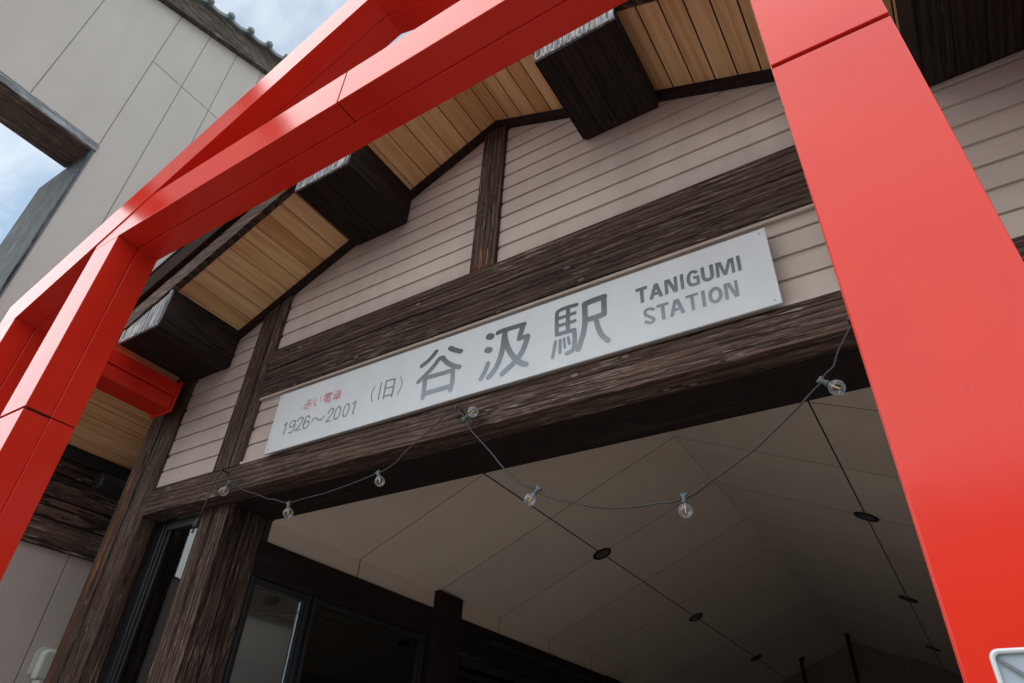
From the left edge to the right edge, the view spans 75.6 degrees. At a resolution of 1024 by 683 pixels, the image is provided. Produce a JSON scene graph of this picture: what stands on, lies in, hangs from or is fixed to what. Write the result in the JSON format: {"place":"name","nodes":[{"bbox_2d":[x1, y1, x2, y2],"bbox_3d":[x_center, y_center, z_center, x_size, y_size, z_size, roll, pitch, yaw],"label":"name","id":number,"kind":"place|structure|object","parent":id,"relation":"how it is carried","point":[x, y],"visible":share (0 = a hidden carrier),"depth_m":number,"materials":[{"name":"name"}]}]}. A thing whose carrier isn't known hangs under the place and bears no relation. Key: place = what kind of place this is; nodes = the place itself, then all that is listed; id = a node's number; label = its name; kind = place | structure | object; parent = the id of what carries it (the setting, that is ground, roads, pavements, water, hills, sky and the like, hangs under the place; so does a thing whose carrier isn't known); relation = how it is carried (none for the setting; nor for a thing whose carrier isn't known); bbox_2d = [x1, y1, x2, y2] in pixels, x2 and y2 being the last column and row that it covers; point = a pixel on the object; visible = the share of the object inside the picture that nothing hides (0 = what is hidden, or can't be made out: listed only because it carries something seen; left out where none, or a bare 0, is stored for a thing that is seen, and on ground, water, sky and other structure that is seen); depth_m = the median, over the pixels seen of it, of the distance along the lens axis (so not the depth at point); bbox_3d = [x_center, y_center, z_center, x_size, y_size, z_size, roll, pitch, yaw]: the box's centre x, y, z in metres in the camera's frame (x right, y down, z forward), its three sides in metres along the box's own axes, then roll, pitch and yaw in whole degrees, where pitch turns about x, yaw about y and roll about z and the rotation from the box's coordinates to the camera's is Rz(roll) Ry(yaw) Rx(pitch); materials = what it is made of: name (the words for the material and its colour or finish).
{"place":"outdoors","nodes":[
{"label":"outdoors","id":0,"kind":"place"},
{"bbox_2d":[0,0,294,682],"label":"grey building","id":1,"kind":"structure","parent":0,"point":[112,107],"depth_m":5.84,"materials":[{"name":"grey wall panels"},{"name":"grey roof tile"},{"name":"dark weathered wood"}]},
{"bbox_2d":[27,647,56,682],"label":"conduit cover","id":2,"kind":"object","parent":1,"relation":"attached to","point":[41,663],"visible":0.69,"depth_m":4.45,"materials":[{"name":"grey plastic"}]},
{"bbox_2d":[91,473,126,499],"bbox_3d":[-3.076,1.145,5.119,0.181,0.144,0.329,-18,-41,27],"label":"floodlight","id":3,"kind":"object","parent":1,"relation":"attached to","point":[105,484],"visible":0.75,"depth_m":5.02,"materials":[{"name":"black metal"}]},
{"bbox_2d":[0,0,412,243],"label":"sky","id":4,"kind":"structure","parent":0,"point":[24,168],"materials":[{"name":"blue"}]},
{"label":"ground","id":5,"kind":"structure","parent":0,"visible":0},
{"bbox_2d":[0,0,1023,682],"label":"red gate frame","id":6,"kind":"object","parent":5,"relation":"on","point":[926,260],"visible":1,"depth_m":1.39,"materials":[{"name":"paint"}]},
{"bbox_2d":[44,0,1023,682],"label":"station building","id":7,"kind":"structure","parent":5,"relation":"on","point":[628,138],"depth_m":4.16,"materials":[{"name":"beige"}]},
{"bbox_2d":[102,513,201,682],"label":"lobby window","id":8,"kind":"structure","parent":7,"relation":"in","point":[136,646],"depth_m":3.94,"materials":[{"name":"black glass"}]},
{"bbox_2d":[221,575,311,682],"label":"window","id":9,"kind":"structure","parent":7,"relation":"in","point":[303,601],"depth_m":4.02,"materials":[{"name":"brown metal"}]},
{"bbox_2d":[293,597,425,682],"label":"window","id":10,"kind":"structure","parent":7,"relation":"in","point":[340,644],"depth_m":4.49,"materials":[{"name":"black glass"}]},
{"bbox_2d":[456,647,560,682],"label":"window","id":11,"kind":"structure","parent":7,"relation":"in","point":[464,674],"depth_m":5.63,"materials":[{"name":"black glass"}]},
{"bbox_2d":[191,316,851,532],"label":"string lights","id":12,"kind":"object","parent":7,"relation":"hanging from","point":[820,380],"visible":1,"depth_m":2.55,"materials":[{"name":"clear glass"},{"name":"dark grey rubber cable"},{"name":"metal filament"}]},
{"bbox_2d":[264,228,782,454],"bbox_3d":[-0.183,0.104,3.261,2.885,0.395,0.054,-18,-41,27],"label":"station sign","id":13,"kind":"object","parent":7,"relation":"attached to","point":[736,277],"visible":1,"depth_m":3.04,"materials":[{"name":"white metal"}]},
{"bbox_2d":[593,548,610,559],"bbox_3d":[0.785,1.851,5.747,0.158,0.075,0.171,-18,-41,27],"label":"ceiling light","id":14,"kind":"object","parent":7,"relation":"attached to","point":[600,554],"visible":1,"depth_m":5.75,"materials":[{"name":"black metal"}]},
{"bbox_2d":[689,613,702,621],"bbox_3d":[2.047,3.073,7.346,0.158,0.075,0.171,-18,-41,27],"label":"ceiling light","id":15,"kind":"object","parent":7,"relation":"attached to","point":[696,617],"visible":1,"depth_m":7.34,"materials":[{"name":"black metal"}]},
{"bbox_2d":[750,655,761,661],"bbox_3d":[3.310,4.294,8.946,0.158,0.075,0.171,-18,-41,27],"label":"ceiling light","id":16,"kind":"object","parent":7,"relation":"attached to","point":[757,657],"visible":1,"depth_m":8.95,"materials":[{"name":"black metal"}]},
{"bbox_2d":[798,657,807,682],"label":"hanging rod","id":17,"kind":"object","parent":7,"relation":"hanging from","point":[801,659],"visible":0.91,"depth_m":9.50,"materials":[{"name":"black metal"}]},
{"bbox_2d":[844,632,859,682],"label":"hanging rod","id":18,"kind":"object","parent":7,"relation":"hanging from","point":[852,657],"visible":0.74,"depth_m":9.25,"materials":[{"name":"black metal"}]},
{"bbox_2d":[853,512,879,521],"bbox_3d":[2.568,1.271,4.782,0.158,0.075,0.171,-18,-41,27],"label":"ceiling light","id":19,"kind":"object","parent":7,"relation":"attached to","point":[866,516],"visible":1,"depth_m":4.78,"materials":[{"name":"black metal"}]},
{"bbox_2d":[898,595,917,602],"bbox_3d":[3.831,2.493,6.382,0.158,0.075,0.171,-18,-41,27],"label":"ceiling light","id":20,"kind":"object","parent":7,"relation":"attached to","point":[907,598],"visible":1,"depth_m":6.38,"materials":[{"name":"black metal"}]},
{"bbox_2d":[925,645,940,651],"bbox_3d":[5.094,3.714,7.981,0.158,0.075,0.171,-18,-41,27],"label":"ceiling light","id":21,"kind":"object","parent":7,"relation":"attached to","point":[932,648],"visible":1,"depth_m":7.98,"materials":[{"name":"black metal"}]},
{"bbox_2d":[989,647,1023,682],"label":"notice board","id":22,"kind":"object","parent":5,"relation":"on","point":[1007,664],"visible":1,"depth_m":0.53,"materials":[{"name":"metal"}]}
]}

